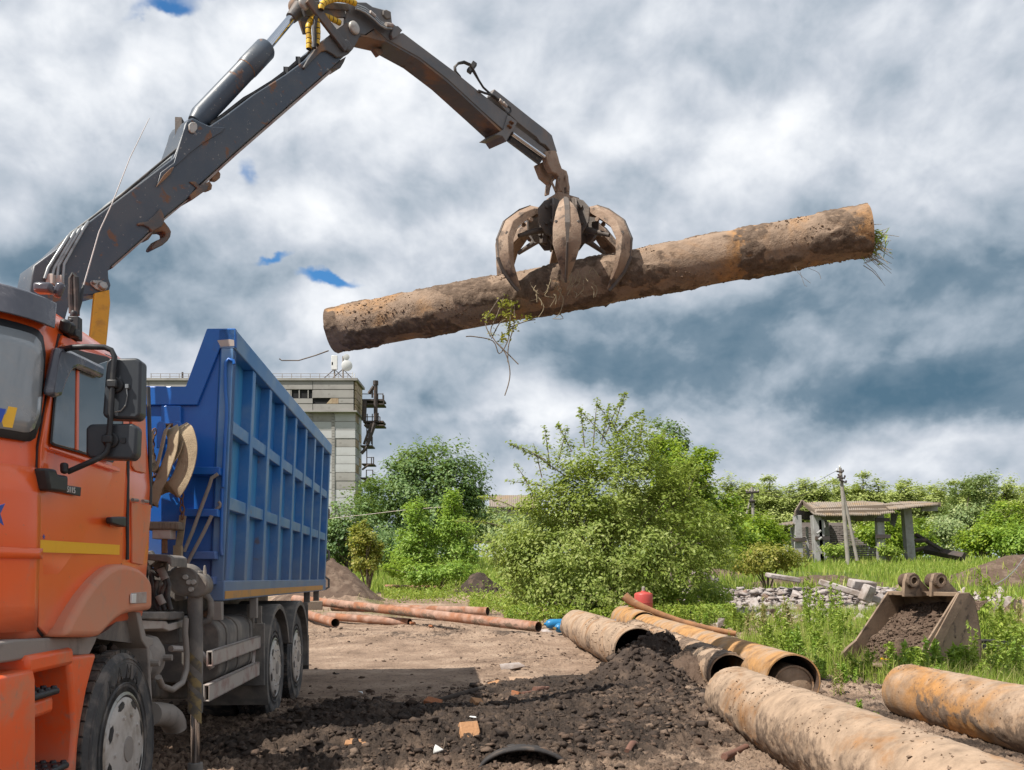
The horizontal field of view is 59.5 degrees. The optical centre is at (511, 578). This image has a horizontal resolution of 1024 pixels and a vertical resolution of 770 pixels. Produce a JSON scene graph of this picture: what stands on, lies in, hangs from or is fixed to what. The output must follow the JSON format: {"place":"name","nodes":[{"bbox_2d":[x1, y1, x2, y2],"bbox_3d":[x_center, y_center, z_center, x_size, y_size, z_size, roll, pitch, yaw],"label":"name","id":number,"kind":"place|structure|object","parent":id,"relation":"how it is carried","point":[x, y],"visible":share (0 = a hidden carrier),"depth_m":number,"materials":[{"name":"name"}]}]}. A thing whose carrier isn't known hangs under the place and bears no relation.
{"place":"outdoors","nodes":[
{"label":"outdoors","id":0,"kind":"place"},
{"bbox_2d":[0,0,1023,557],"label":"sky","id":1,"kind":"structure","parent":0,"point":[680,119],"materials":[{"name":"white"}]},
{"bbox_2d":[152,559,1023,769],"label":"ground","id":2,"kind":"structure","parent":0,"point":[439,666],"depth_m":8.44,"materials":[{"name":"soil"}]},
{"bbox_2d":[146,372,364,553],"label":"concrete tower","id":3,"kind":"structure","parent":2,"relation":"on","point":[331,408],"depth_m":125.89,"materials":[{"name":"concrete"}]},
{"bbox_2d":[360,380,385,484],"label":"escape stair","id":4,"kind":"object","parent":3,"relation":"attached to","point":[375,403],"visible":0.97,"depth_m":126.94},
{"bbox_2d":[0,0,632,769],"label":"dump truck","id":5,"kind":"object","parent":2,"relation":"on","point":[116,616],"visible":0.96,"depth_m":6.41,"materials":[{"name":"orange paint"}]},
{"bbox_2d":[152,424,178,507],"bbox_3d":[-2.552,-0.821,6.537,0.330,0.615,0.124,0,0,16],"label":"lifting sling","id":6,"kind":"object","parent":5,"relation":"hanging from","point":[163,473],"visible":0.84,"depth_m":6.48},
{"bbox_2d":[161,422,196,497],"bbox_3d":[-2.424,-0.867,6.531,0.278,0.563,0.135,0,0,-7],"label":"lifting sling","id":7,"kind":"object","parent":5,"relation":"hanging from","point":[177,482],"visible":1,"depth_m":6.49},
{"bbox_2d":[173,515,185,555],"bbox_3d":[-2.470,-0.311,6.669,0.090,0.317,0.040,0,0,0],"label":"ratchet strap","id":8,"kind":"object","parent":5,"relation":"hanging from","point":[178,548],"visible":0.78,"depth_m":6.67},
{"bbox_2d":[323,203,874,352],"bbox_3d":[0.844,-3.414,10.350,6.261,1.310,0.590,0,0,11],"label":"lifted pipe","id":9,"kind":"object","parent":5,"relation":"attached to","point":[759,251],"visible":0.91,"depth_m":10.09,"materials":[{"name":"metal"}]},
{"bbox_2d":[466,293,535,395],"bbox_3d":[-0.113,-2.641,10.139,0.789,1.206,0.352,0,0,5],"label":"hanging vine","id":10,"kind":"object","parent":9,"relation":"hanging from","point":[489,314],"visible":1,"depth_m":10.12,"materials":[{"name":"green plant"}]},
{"bbox_2d":[530,268,598,318],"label":"fine roots","id":11,"kind":"object","parent":9,"relation":"hanging from","point":[537,297],"visible":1,"depth_m":9.96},
{"bbox_2d":[337,216,872,351],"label":"clinging soil","id":12,"kind":"structure","parent":9,"relation":"attached to","point":[786,220],"depth_m":10.25,"materials":[{"name":"soil"}]},
{"bbox_2d":[861,224,898,283],"bbox_3d":[3.937,-3.544,9.736,0.419,0.678,0.489,0,0,-12],"label":"grass tuft","id":13,"kind":"object","parent":9,"relation":"attached to","point":[877,241],"visible":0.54,"depth_m":9.71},
{"bbox_2d":[308,610,339,626],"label":"thin pipe","id":14,"kind":"object","parent":2,"relation":"on","point":[324,619],"visible":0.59,"depth_m":23.85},
{"bbox_2d":[272,558,385,600],"bbox_3d":[-7.000,0.212,34.500,5.000,1.985,4.000,0,0,0],"label":"earth heap","id":15,"kind":"object","parent":2,"relation":"on","point":[344,580],"visible":0.42,"depth_m":33.65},
{"bbox_2d":[344,518,387,588],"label":"shrub","id":16,"kind":"object","parent":2,"relation":"on","point":[369,547],"visible":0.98,"depth_m":42.71,"materials":[{"name":"green plant"}]},
{"bbox_2d":[326,471,406,571],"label":"shrub","id":17,"kind":"object","parent":2,"relation":"on","point":[337,534],"visible":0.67,"depth_m":63.28,"materials":[{"name":"green plant"}]},
{"bbox_2d":[326,613,411,624],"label":"thin pipe","id":18,"kind":"object","parent":2,"relation":"on","point":[383,620],"visible":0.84,"depth_m":24.63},
{"bbox_2d":[330,604,489,615],"bbox_3d":[-3.102,0.914,26.401,5.401,0.288,0.252,0,0,26],"label":"thin pipe","id":19,"kind":"object","parent":2,"relation":"on","point":[484,611],"visible":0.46,"depth_m":25.61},
{"bbox_2d":[380,493,442,589],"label":"ash sapling","id":20,"kind":"object","parent":2,"relation":"on","point":[409,547],"visible":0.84,"depth_m":41.65,"materials":[{"name":"green plant"}]},
{"bbox_2d":[291,595,541,631],"bbox_3d":[-3.023,0.882,24.000,9.961,0.730,0.252,0,0,43],"label":"thin pipe","id":21,"kind":"object","parent":2,"relation":"on","point":[516,624],"visible":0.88,"depth_m":22.92,"materials":[{"name":"metal"}]},
{"bbox_2d":[351,434,499,566],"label":"willow tree","id":22,"kind":"object","parent":2,"relation":"on","point":[413,476],"visible":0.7,"depth_m":68.80,"materials":[{"name":"green plant"}]},
{"bbox_2d":[379,554,484,593],"bbox_3d":[-3.629,-0.041,39.211,4.979,2.116,2.820,0,0,18],"label":"shrub","id":23,"kind":"object","parent":2,"relation":"on","point":[411,573],"visible":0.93,"depth_m":38.77,"materials":[{"name":"green plant"}]},
{"bbox_2d":[186,631,714,760],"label":"wet soil clods","id":24,"kind":"object","parent":2,"relation":"on","point":[501,730],"visible":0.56,"depth_m":7.50,"materials":[{"name":"soil"}]},
{"bbox_2d":[430,486,482,587],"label":"ash sapling","id":25,"kind":"object","parent":2,"relation":"on","point":[459,543],"visible":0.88,"depth_m":41.67,"materials":[{"name":"green plant"}]},
{"bbox_2d":[458,721,479,737],"bbox_3d":[-0.336,1.201,7.047,0.159,0.060,0.180,6,41,-17],"label":"broken brick","id":26,"kind":"object","parent":2,"relation":"on","point":[471,727],"visible":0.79,"depth_m":7.04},
{"bbox_2d":[454,572,505,594],"bbox_3d":[-1.350,0.382,37.000,2.750,1.262,2.000,0,0,0],"label":"earth heap","id":27,"kind":"object","parent":2,"relation":"on","point":[474,579],"visible":0.47,"depth_m":36.58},
{"bbox_2d":[466,502,559,548],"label":"shrub","id":28,"kind":"object","parent":2,"relation":"on","point":[492,530],"visible":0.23,"depth_m":78.79,"materials":[{"name":"green plant"}]},
{"bbox_2d":[489,495,536,553],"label":"house","id":29,"kind":"structure","parent":2,"relation":"on","point":[510,499],"depth_m":93.17,"materials":[{"name":"paint"}]},
{"bbox_2d":[479,744,563,766],"bbox_3d":[0.090,1.383,7.049,0.707,0.320,1.202,0,0,0],"label":"half pipe","id":30,"kind":"object","parent":2,"relation":"on","point":[509,748],"visible":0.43,"depth_m":6.45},
{"bbox_2d":[152,624,1013,769],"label":"soil clods","id":31,"kind":"object","parent":2,"relation":"on","point":[574,761],"visible":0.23,"depth_m":7.17,"materials":[{"name":"soil"}]},
{"bbox_2d":[453,391,742,618],"bbox_3d":[2.560,-2.143,26.873,8.746,7.047,4.548,0,0,0],"label":"leafy bush","id":32,"kind":"object","parent":2,"relation":"on","point":[521,557],"visible":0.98,"depth_m":26.43,"materials":[{"name":"green plant"}]},
{"bbox_2d":[560,610,653,662],"bbox_3d":[1.626,1.070,16.300,0.749,0.763,6.616,0,0,-4],"label":"pipe","id":33,"kind":"object","parent":2,"relation":"on","point":[572,621],"visible":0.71,"depth_m":15.41,"materials":[{"name":"metal"}]},
{"bbox_2d":[611,606,653,622],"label":"pipe","id":34,"kind":"object","parent":2,"relation":"on","point":[625,614],"visible":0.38,"depth_m":21.57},
{"bbox_2d":[583,647,697,686],"bbox_3d":[1.620,1.167,11.100,1.875,0.644,1.550,0,0,0],"label":"mud heap","id":35,"kind":"object","parent":2,"relation":"on","point":[626,675],"visible":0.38,"depth_m":10.85,"materials":[{"name":"soil"}]},
{"bbox_2d":[585,645,697,689],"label":"mud crumbs","id":36,"kind":"object","parent":35,"relation":"on","point":[596,671],"visible":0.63,"depth_m":10.87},
{"bbox_2d":[634,586,652,608],"bbox_3d":[3.608,0.608,24.600,0.528,0.753,0.528,0,0,0],"label":"gas cylinder","id":37,"kind":"object","parent":2,"relation":"on","point":[643,596],"visible":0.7,"depth_m":24.39,"materials":[{"name":"red paint"}]},
{"bbox_2d":[621,629,682,659],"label":"mud crumbs","id":38,"kind":"object","parent":2,"relation":"on","point":[674,641],"visible":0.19,"depth_m":12.31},
{"bbox_2d":[630,632,679,658],"bbox_3d":[1.970,1.152,12.550,1.550,0.820,1.550,0,0,0],"label":"mud plug","id":39,"kind":"object","parent":2,"relation":"on","point":[649,642],"visible":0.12,"depth_m":12.22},
{"bbox_2d":[638,414,693,579],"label":"young tree","id":40,"kind":"object","parent":2,"relation":"on","point":[672,427],"visible":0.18,"depth_m":45.83,"materials":[{"name":"green plant"}]},
{"bbox_2d":[330,553,1023,599],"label":"grass","id":41,"kind":"structure","parent":2,"relation":"on","point":[384,579],"depth_m":51.96,"materials":[{"name":"plant"}]},
{"bbox_2d":[622,592,735,635],"bbox_3d":[3.981,0.858,21.434,2.698,1.026,0.267,0,0,7],"label":"bent pipe","id":42,"kind":"object","parent":2,"relation":"on","point":[628,598],"visible":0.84,"depth_m":21.42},
{"bbox_2d":[383,562,978,623],"bbox_3d":[14.491,-0.046,51.267,20.296,2.777,60.174,0,0,39],"label":"weed cover","id":43,"kind":"object","parent":2,"relation":"on","point":[502,604],"visible":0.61,"depth_m":28.55,"materials":[{"name":"green plant"}]},
{"bbox_2d":[627,619,744,682],"bbox_3d":[2.588,1.135,14.675,0.552,0.579,7.853,0,0,-1],"label":"pipe","id":44,"kind":"object","parent":2,"relation":"on","point":[704,656],"visible":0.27,"depth_m":11.54,"materials":[{"name":"metal"}]},
{"bbox_2d":[669,649,714,684],"bbox_3d":[2.300,1.207,11.600,1.250,0.566,1.500,0,0,0],"label":"mud heap","id":45,"kind":"object","parent":2,"relation":"on","point":[687,660],"visible":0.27,"depth_m":11.31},
{"bbox_2d":[642,537,745,612],"bbox_3d":[7.093,-0.174,31.527,3.210,2.929,11.939,0,0,23],"label":"shrub","id":46,"kind":"object","parent":2,"relation":"on","point":[716,593],"visible":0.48,"depth_m":27.26,"materials":[{"name":"green plant"}]},
{"bbox_2d":[637,432,754,586],"bbox_3d":[7.785,-2.615,38.033,4.770,7.264,3.759,0,0,0],"label":"maple tree","id":47,"kind":"object","parent":2,"relation":"on","point":[703,458],"visible":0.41,"depth_m":37.41,"materials":[{"name":"green plant"}]},
{"bbox_2d":[634,614,820,692],"bbox_3d":[3.021,1.115,14.975,0.612,0.633,10.452,0,0,0],"label":"pipe","id":48,"kind":"object","parent":2,"relation":"on","point":[761,659],"visible":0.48,"depth_m":11.19,"materials":[{"name":"metal"}]},
{"bbox_2d":[715,471,759,524],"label":"poplar tree","id":49,"kind":"object","parent":2,"relation":"on","point":[727,489],"visible":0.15,"depth_m":148.76,"materials":[{"name":"green plant"}]},
{"bbox_2d":[726,603,748,632],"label":"tall weed","id":50,"kind":"object","parent":2,"relation":"on","point":[735,615],"visible":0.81,"depth_m":21.96,"materials":[{"name":"green plant"}]},
{"bbox_2d":[732,481,766,523],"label":"poplar tree","id":51,"kind":"object","parent":2,"relation":"on","point":[755,503],"visible":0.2,"depth_m":148.51,"materials":[{"name":"green plant"}]},
{"bbox_2d":[731,509,795,565],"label":"shrub","id":52,"kind":"object","parent":2,"relation":"on","point":[761,532],"visible":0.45,"depth_m":64.50,"materials":[{"name":"green plant"}]},
{"bbox_2d":[727,539,812,588],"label":"shrub","id":53,"kind":"object","parent":2,"relation":"on","point":[770,559],"visible":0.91,"depth_m":43.18,"materials":[{"name":"green plant"}]},
{"bbox_2d":[754,474,793,533],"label":"poplar tree","id":54,"kind":"object","parent":2,"relation":"on","point":[772,493],"visible":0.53,"depth_m":149.31,"materials":[{"name":"green plant"}]},
{"bbox_2d":[763,623,789,650],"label":"tall weed","id":55,"kind":"object","parent":2,"relation":"on","point":[771,639],"visible":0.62,"depth_m":16.03,"materials":[{"name":"green plant"}]},
{"bbox_2d":[767,482,809,553],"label":"poplar tree","id":56,"kind":"object","parent":2,"relation":"on","point":[789,507],"visible":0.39,"depth_m":148.68,"materials":[{"name":"green plant"}]},
{"bbox_2d":[682,586,897,619],"bbox_3d":[10.871,0.795,33.891,9.162,1.003,18.160,0,0,13],"label":"concrete rubble","id":57,"kind":"object","parent":2,"relation":"on","point":[771,593],"visible":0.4,"depth_m":32.06,"materials":[{"name":"concrete"}]},
{"bbox_2d":[818,579,882,603],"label":"concrete slab","id":58,"kind":"structure","parent":57,"relation":"on","point":[844,589],"depth_m":30.41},
{"bbox_2d":[858,584,875,602],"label":"concrete block","id":59,"kind":"structure","parent":57,"relation":"on","point":[867,593],"depth_m":29.86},
{"bbox_2d":[768,660,813,690],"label":"pipe","id":60,"kind":"object","parent":2,"relation":"on","point":[795,675],"visible":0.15,"depth_m":9.86,"materials":[{"name":"metal"}]},
{"bbox_2d":[784,628,819,657],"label":"tall weed","id":61,"kind":"object","parent":2,"relation":"on","point":[797,638],"visible":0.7,"depth_m":14.92,"materials":[{"name":"green plant"}]},
{"bbox_2d":[783,477,834,527],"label":"poplar tree","id":62,"kind":"object","parent":2,"relation":"on","point":[809,497],"visible":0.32,"depth_m":149.24,"materials":[{"name":"green plant"}]},
{"bbox_2d":[802,581,818,636],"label":"tall weed","id":63,"kind":"object","parent":2,"relation":"on","point":[808,614],"visible":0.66,"depth_m":19.93,"materials":[{"name":"green plant"}]},
{"bbox_2d":[744,575,892,588],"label":"earth heap","id":64,"kind":"object","parent":2,"relation":"on","point":[818,577],"visible":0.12,"depth_m":46.57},
{"bbox_2d":[803,474,834,522],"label":"poplar tree","id":65,"kind":"object","parent":2,"relation":"on","point":[821,494],"visible":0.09,"depth_m":148.11,"materials":[{"name":"green plant"}]},
{"bbox_2d":[815,588,835,635],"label":"tall weed","id":66,"kind":"object","parent":2,"relation":"on","point":[819,614],"visible":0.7,"depth_m":19.02,"materials":[{"name":"green plant"}]},
{"bbox_2d":[813,636,842,670],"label":"tall weed","id":67,"kind":"object","parent":2,"relation":"on","point":[826,643],"visible":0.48,"depth_m":13.62,"materials":[{"name":"green plant"}]},
{"bbox_2d":[816,541,844,562],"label":"weed clump","id":68,"kind":"object","parent":2,"relation":"on","point":[831,551],"visible":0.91,"depth_m":79.38,"materials":[{"name":"green plant"}]},
{"bbox_2d":[822,590,852,635],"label":"tall weed","id":69,"kind":"object","parent":2,"relation":"on","point":[842,614],"visible":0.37,"depth_m":19.57,"materials":[{"name":"green plant"}]},
{"bbox_2d":[830,604,855,647],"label":"tall weed","id":70,"kind":"object","parent":2,"relation":"on","point":[838,632],"visible":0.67,"depth_m":15.50,"materials":[{"name":"green plant"}]},
{"bbox_2d":[826,478,864,533],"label":"poplar tree","id":71,"kind":"object","parent":2,"relation":"on","point":[849,496],"visible":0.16,"depth_m":147.75,"materials":[{"name":"green plant"}]},
{"bbox_2d":[832,661,858,682],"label":"tall weed","id":72,"kind":"object","parent":2,"relation":"on","point":[844,670],"visible":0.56,"depth_m":11.56,"materials":[{"name":"green plant"}]},
{"bbox_2d":[836,465,858,563],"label":"utility pole","id":73,"kind":"object","parent":2,"relation":"on","point":[845,511],"visible":0.97,"depth_m":75.88,"materials":[{"name":"concrete"}]},
{"bbox_2d":[779,500,940,562],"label":"ruined shed","id":74,"kind":"structure","parent":2,"relation":"on","point":[818,531],"depth_m":86.00,"materials":[{"name":"concrete"}]},
{"bbox_2d":[847,649,875,678],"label":"tall weed","id":75,"kind":"object","parent":2,"relation":"on","point":[866,655],"visible":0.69,"depth_m":12.10,"materials":[{"name":"green plant"}]},
{"bbox_2d":[844,470,881,539],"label":"poplar tree","id":76,"kind":"object","parent":2,"relation":"on","point":[859,491],"visible":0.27,"depth_m":148.47,"materials":[{"name":"green plant"}]},
{"bbox_2d":[704,666,1023,769],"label":"pipe","id":77,"kind":"object","parent":2,"relation":"on","point":[774,713],"visible":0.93,"depth_m":5.71,"materials":[{"name":"metal"}]},
{"bbox_2d":[720,671,1023,769],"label":"mud crust","id":78,"kind":"object","parent":77,"relation":"on","point":[949,768],"visible":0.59,"depth_m":5.67,"materials":[{"name":"soil"}]},
{"bbox_2d":[724,601,1023,685],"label":"grass","id":79,"kind":"structure","parent":2,"relation":"on","point":[829,634],"depth_m":17.39,"materials":[{"name":"plant"}]},
{"bbox_2d":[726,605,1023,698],"bbox_3d":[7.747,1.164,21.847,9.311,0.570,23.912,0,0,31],"label":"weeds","id":80,"kind":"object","parent":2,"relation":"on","point":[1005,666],"visible":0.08,"depth_m":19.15,"materials":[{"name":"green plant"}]},
{"bbox_2d":[856,476,906,530],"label":"poplar tree","id":81,"kind":"object","parent":2,"relation":"on","point":[883,498],"visible":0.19,"depth_m":148.64,"materials":[{"name":"green plant"}]},
{"bbox_2d":[850,510,914,554],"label":"shrub","id":82,"kind":"object","parent":2,"relation":"on","point":[864,532],"visible":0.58,"depth_m":103.15,"materials":[{"name":"green plant"}]},
{"bbox_2d":[872,539,906,561],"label":"weed clump","id":83,"kind":"object","parent":2,"relation":"on","point":[890,551],"visible":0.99,"depth_m":82.49,"materials":[{"name":"green plant"}]},
{"bbox_2d":[880,476,928,529],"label":"poplar tree","id":84,"kind":"object","parent":2,"relation":"on","point":[906,493],"visible":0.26,"depth_m":148.04,"materials":[{"name":"green plant"}]},
{"bbox_2d":[893,639,915,666],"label":"tall weed","id":85,"kind":"object","parent":2,"relation":"on","point":[902,659],"visible":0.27,"depth_m":11.98,"materials":[{"name":"green plant"}]},
{"bbox_2d":[839,573,981,668],"bbox_3d":[5.934,0.720,13.567,1.733,1.607,1.544,0,0,-28],"label":"excavator bucket","id":86,"kind":"object","parent":2,"relation":"on","point":[961,609],"visible":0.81,"depth_m":13.34,"materials":[{"name":"metal"}]},
{"bbox_2d":[859,600,987,674],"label":"soil lumps","id":87,"kind":"object","parent":86,"relation":"in","point":[941,612],"visible":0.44,"depth_m":13.58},
{"bbox_2d":[886,516,941,556],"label":"shrub","id":88,"kind":"object","parent":2,"relation":"on","point":[920,530],"visible":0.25,"depth_m":105.14,"materials":[{"name":"green plant"}]},
{"bbox_2d":[905,646,929,666],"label":"tall weed","id":89,"kind":"object","parent":2,"relation":"on","point":[919,654],"visible":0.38,"depth_m":11.49,"materials":[{"name":"green plant"}]},
{"bbox_2d":[908,481,934,524],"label":"poplar tree","id":90,"kind":"object","parent":2,"relation":"on","point":[920,495],"visible":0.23,"depth_m":149.03,"materials":[{"name":"green plant"}]},
{"bbox_2d":[919,479,963,557],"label":"poplar tree","id":91,"kind":"object","parent":2,"relation":"on","point":[937,496],"visible":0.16,"depth_m":148.28,"materials":[{"name":"green plant"}]},
{"bbox_2d":[921,636,965,670],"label":"tall weed","id":92,"kind":"object","parent":2,"relation":"on","point":[934,650],"visible":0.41,"depth_m":12.05,"materials":[{"name":"green plant"}]},
{"bbox_2d":[923,545,965,560],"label":"collapsed beam","id":93,"kind":"structure","parent":2,"relation":"on","point":[945,553],"depth_m":86.10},
{"bbox_2d":[882,664,1023,752],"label":"pipe","id":94,"kind":"object","parent":2,"relation":"on","point":[909,700],"visible":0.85,"depth_m":7.75,"materials":[{"name":"metal"}]},
{"bbox_2d":[944,641,979,675],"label":"tall weed","id":95,"kind":"object","parent":2,"relation":"on","point":[952,652],"visible":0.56,"depth_m":11.75,"materials":[{"name":"green plant"}]},
{"bbox_2d":[954,645,977,672],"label":"tall weed","id":96,"kind":"object","parent":2,"relation":"on","point":[966,653],"visible":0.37,"depth_m":11.73,"materials":[{"name":"green plant"}]},
{"bbox_2d":[921,468,1011,557],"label":"willow tree","id":97,"kind":"object","parent":2,"relation":"on","point":[958,517],"visible":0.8,"depth_m":110.61,"materials":[{"name":"green plant"}]},
{"bbox_2d":[948,518,1012,557],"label":"shrub","id":98,"kind":"object","parent":2,"relation":"on","point":[980,541],"visible":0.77,"depth_m":95.10,"materials":[{"name":"green plant"}]},
{"bbox_2d":[948,555,1023,586],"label":"earth heap","id":99,"kind":"object","parent":2,"relation":"on","point":[1009,561],"visible":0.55,"depth_m":44.90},
{"bbox_2d":[969,565,1004,643],"bbox_3d":[8.786,0.680,16.505,0.759,1.845,0.430,0,0,-30],"label":"tall weed","id":100,"kind":"object","parent":2,"relation":"on","point":[985,618],"visible":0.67,"depth_m":16.46,"materials":[{"name":"green plant"}]},
{"bbox_2d":[968,636,1013,680],"bbox_3d":[6.179,1.110,11.575,0.265,0.769,0.538,0,0,-40],"label":"tall weed","id":101,"kind":"object","parent":2,"relation":"on","point":[1000,660],"visible":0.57,"depth_m":11.50,"materials":[{"name":"green plant"}]},
{"bbox_2d":[982,640,1009,673],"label":"tall weed","id":102,"kind":"object","parent":2,"relation":"on","point":[1000,648],"visible":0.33,"depth_m":12.65,"materials":[{"name":"green plant"}]},
{"bbox_2d":[973,495,1023,556],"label":"shrub","id":103,"kind":"object","parent":2,"relation":"on","point":[991,518],"visible":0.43,"depth_m":99.13,"materials":[{"name":"green plant"}]},
{"bbox_2d":[978,591,1018,643],"bbox_3d":[9.122,0.889,16.963,0.455,1.318,0.922,0,0,-22],"label":"tall weed","id":104,"kind":"object","parent":2,"relation":"on","point":[1007,615],"visible":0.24,"depth_m":16.77,"materials":[{"name":"green plant"}]},
{"bbox_2d":[985,515,1023,555],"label":"shrub","id":105,"kind":"object","parent":2,"relation":"on","point":[1013,544],"visible":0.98,"depth_m":91.67,"materials":[{"name":"green plant"}]},
{"bbox_2d":[996,626,1022,659],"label":"tall weed","id":106,"kind":"object","parent":2,"relation":"on","point":[1007,634],"visible":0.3,"depth_m":13.70,"materials":[{"name":"green plant"}]},
{"bbox_2d":[996,473,1023,520],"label":"poplar tree","id":107,"kind":"object","parent":2,"relation":"on","point":[1005,494],"visible":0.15,"depth_m":150.56,"materials":[{"name":"green plant"}]},
{"bbox_2d":[1003,630,1023,681],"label":"tall weed","id":108,"kind":"object","parent":2,"relation":"on","point":[1017,657],"visible":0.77,"depth_m":11.77,"materials":[{"name":"green plant"}]},
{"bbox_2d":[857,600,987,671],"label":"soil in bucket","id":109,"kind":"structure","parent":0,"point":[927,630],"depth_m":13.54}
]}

